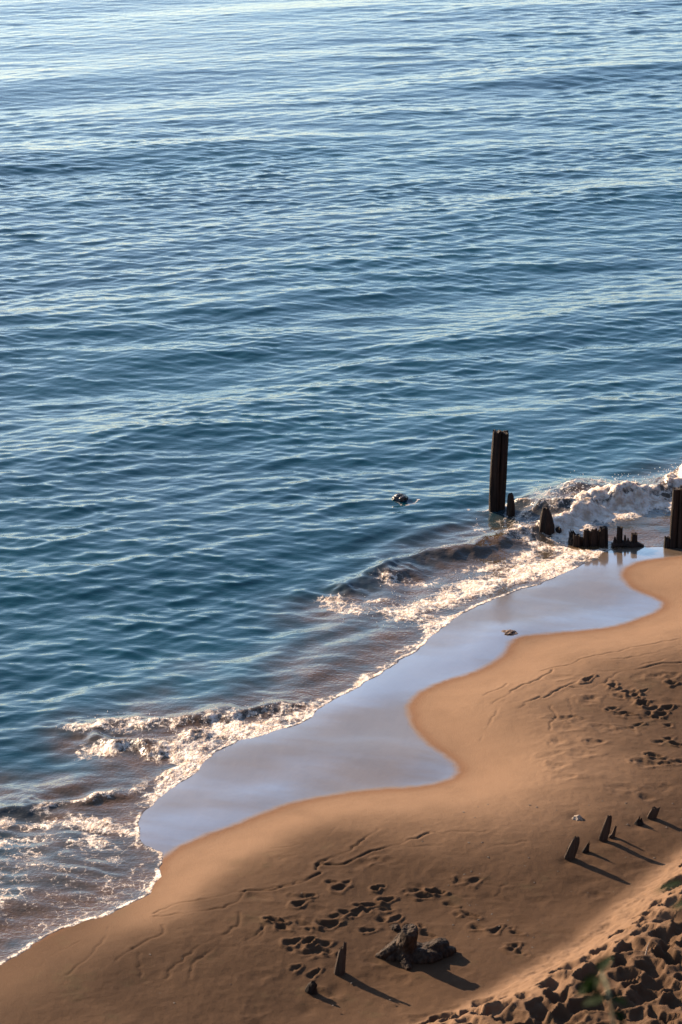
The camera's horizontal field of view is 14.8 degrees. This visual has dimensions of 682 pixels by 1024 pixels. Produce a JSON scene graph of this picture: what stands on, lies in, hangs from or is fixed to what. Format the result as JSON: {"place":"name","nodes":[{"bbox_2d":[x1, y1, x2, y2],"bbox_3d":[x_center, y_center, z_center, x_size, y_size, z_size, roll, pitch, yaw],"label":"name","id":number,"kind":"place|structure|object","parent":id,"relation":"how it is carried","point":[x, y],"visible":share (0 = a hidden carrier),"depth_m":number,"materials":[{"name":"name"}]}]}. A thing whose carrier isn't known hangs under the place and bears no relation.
{"place":"outdoors","nodes":[
{"label":"outdoors","id":0,"kind":"place"},
{"bbox_2d":[0,0,681,964],"bbox_3d":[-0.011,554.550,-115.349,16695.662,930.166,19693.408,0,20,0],"label":"sea","id":1,"kind":"structure","parent":0,"point":[296,296],"depth_m":60.40,"materials":[{"name":"blue liquid"}]},
{"bbox_2d":[0,464,681,963],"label":"surf foam","id":2,"kind":"object","parent":1,"relation":"on","point":[626,498],"visible":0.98,"depth_m":45.07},
{"bbox_2d":[95,463,677,755],"bbox_3d":[1.880,1.264,45.731,3.282,0.780,16.586,14,24,33],"label":"spray","id":3,"kind":"object","parent":1,"relation":"on","point":[440,584],"visible":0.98,"depth_m":46.07,"materials":[{"name":"grey liquid"}]},
{"bbox_2d":[392,493,407,501],"bbox_3d":[1.125,-0.259,50.231,0.320,0.193,0.268,0,20,0],"label":"rock","id":4,"kind":"object","parent":1,"relation":"in","point":[399,497],"visible":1,"depth_m":50.15,"materials":[{"name":"grey stone"}]},
{"bbox_2d":[489,429,508,511],"bbox_3d":[2.951,-0.339,49.538,0.358,2.552,0.238,0,20,0],"label":"timber pile","id":5,"kind":"object","parent":1,"relation":"in","point":[498,469],"visible":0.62,"depth_m":49.30,"materials":[{"name":"brown wood"}]},
{"bbox_2d":[506,493,514,516],"bbox_3d":[3.187,0.009,49.426,0.168,0.794,0.168,0,20,0],"label":"wooden stump","id":6,"kind":"object","parent":1,"relation":"in","point":[510,511],"visible":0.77,"depth_m":49.32,"materials":[{"name":"brown wood"}]},
{"bbox_2d":[539,506,554,534],"bbox_3d":[3.782,0.265,48.513,0.309,0.776,0.313,0,20,0],"label":"wooden stump","id":7,"kind":"object","parent":1,"relation":"in","point":[546,524],"visible":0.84,"depth_m":48.39,"materials":[{"name":"brown wood"}]},
{"bbox_2d":[0,547,681,1023],"bbox_3d":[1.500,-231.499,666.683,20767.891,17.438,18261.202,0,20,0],"label":"beach sand","id":8,"kind":"structure","parent":0,"point":[302,853],"depth_m":36.36,"materials":[{"name":"brown sand"}]},
{"bbox_2d":[305,981,316,994],"bbox_3d":[-0.376,6.022,33.157,0.163,0.272,0.121,0,20,0],"label":"wooden stub","id":9,"kind":"object","parent":8,"relation":"on","point":[311,988],"visible":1,"depth_m":33.11,"materials":[{"name":"brown wood"}]},
{"bbox_2d":[334,942,346,975],"bbox_3d":[-0.013,5.718,33.480,0.168,0.580,0.118,0,20,0],"label":"wooden stake","id":10,"kind":"object","parent":8,"relation":"on","point":[339,968],"visible":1,"depth_m":33.44,"materials":[{"name":"brown wood"}]},
{"bbox_2d":[389,924,400,930],"bbox_3d":[0.706,5.462,34.518,0.144,0.129,0.131,-11,23,-27],"label":"stone","id":11,"kind":"object","parent":8,"relation":"on","point":[395,927],"visible":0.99,"depth_m":34.48,"materials":[{"name":"grey stone"}]},
{"bbox_2d":[375,924,456,969],"bbox_3d":[0.967,5.544,33.918,0.948,0.621,0.623,-14,25,-34],"label":"driftwood stump","id":12,"kind":"object","parent":8,"relation":"on","point":[405,948],"visible":1,"depth_m":33.78,"materials":[{"name":"wood"}]},
{"bbox_2d":[501,629,517,634],"bbox_3d":[2.809,2.013,43.985,0.260,0.089,0.293,-7,21,-19],"label":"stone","id":13,"kind":"object","parent":8,"relation":"on","point":[510,632],"visible":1,"depth_m":43.93,"materials":[{"name":"grey stone"}]},
{"bbox_2d":[555,526,561,532],"bbox_3d":[3.995,0.437,48.625,0.155,0.358,0.151,0,20,0],"label":"wooden stump","id":14,"kind":"object","parent":8,"relation":"on","point":[557,529],"visible":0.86,"depth_m":48.55,"materials":[{"name":"brown wood"}]},
{"bbox_2d":[564,836,579,859],"bbox_3d":[3.162,4.651,36.123,0.215,0.462,0.069,0,20,0],"label":"wooden stake","id":15,"kind":"object","parent":8,"relation":"on","point":[571,850],"visible":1,"depth_m":36.09,"materials":[{"name":"brown wood"}]},
{"bbox_2d":[568,529,575,544],"bbox_3d":[4.250,0.519,48.163,0.195,0.443,0.192,0,20,0],"label":"wooden stump","id":16,"kind":"object","parent":8,"relation":"on","point":[570,540],"visible":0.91,"depth_m":48.11,"materials":[{"name":"brown wood"}]},
{"bbox_2d":[572,815,582,820],"bbox_3d":[3.329,4.329,37.139,0.140,0.132,0.134,10,22,24],"label":"stone","id":17,"kind":"object","parent":8,"relation":"on","point":[576,817],"visible":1,"depth_m":37.10,"materials":[{"name":"white stone"}]},
{"bbox_2d":[582,841,590,852],"bbox_3d":[3.380,4.660,36.329,0.125,0.306,0.073,0,20,0],"label":"wooden stub","id":18,"kind":"object","parent":8,"relation":"on","point":[585,849],"visible":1,"depth_m":36.30,"materials":[{"name":"brown wood"}]},
{"bbox_2d":[572,526,607,546],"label":"broken plank wall","id":19,"kind":"structure","parent":8,"relation":"on","point":[594,538],"depth_m":47.98,"materials":[{"name":"brown wood"}]},
{"bbox_2d":[576,955,632,1023],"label":"leafy sprig","id":20,"kind":"object","parent":8,"relation":"on","point":[589,984],"visible":1,"depth_m":7.08,"materials":[{"name":"green plant"}]},
{"bbox_2d":[599,815,611,840],"bbox_3d":[3.667,4.437,36.593,0.179,0.509,0.064,0,20,0],"label":"wooden stake","id":21,"kind":"object","parent":8,"relation":"on","point":[604,832],"visible":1,"depth_m":36.56,"materials":[{"name":"brown wood"}]},
{"bbox_2d":[608,825,616,838],"bbox_3d":[3.784,4.498,36.708,0.120,0.305,0.073,0,20,0],"label":"wooden stake","id":22,"kind":"object","parent":8,"relation":"on","point":[611,835],"visible":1,"depth_m":36.69,"materials":[{"name":"brown wood"}]},
{"bbox_2d":[611,526,643,546],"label":"broken plank wall","id":23,"kind":"structure","parent":8,"relation":"on","point":[618,541],"depth_m":47.94,"materials":[{"name":"brown wood"}]},
{"bbox_2d":[634,817,643,825],"bbox_3d":[4.196,4.383,37.095,0.153,0.265,0.105,0,20,0],"label":"wooden stub","id":24,"kind":"object","parent":8,"relation":"on","point":[639,822],"visible":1,"depth_m":37.06,"materials":[{"name":"brown wood"}]},
{"bbox_2d":[647,806,659,818],"bbox_3d":[4.420,4.308,37.269,0.188,0.302,0.053,0,20,0],"label":"wooden stake","id":25,"kind":"object","parent":8,"relation":"on","point":[653,812],"visible":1,"depth_m":37.23,"materials":[{"name":"brown wood"}]},
{"bbox_2d":[663,536,669,547],"bbox_3d":[5.933,0.597,47.927,0.135,0.342,0.144,0,20,0],"label":"wooden stump","id":26,"kind":"object","parent":8,"relation":"on","point":[666,542],"visible":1,"depth_m":47.87,"materials":[{"name":"brown wood"}]},
{"bbox_2d":[654,879,681,908],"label":"leafy sprig","id":27,"kind":"object","parent":8,"relation":"on","point":[671,884],"visible":1,"depth_m":7.02,"materials":[{"name":"green plant"}]},
{"bbox_2d":[669,485,681,548],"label":"timber pile","id":28,"kind":"object","parent":8,"relation":"on","point":[675,535],"visible":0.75,"depth_m":47.69,"materials":[{"name":"brown wood"}]}
]}

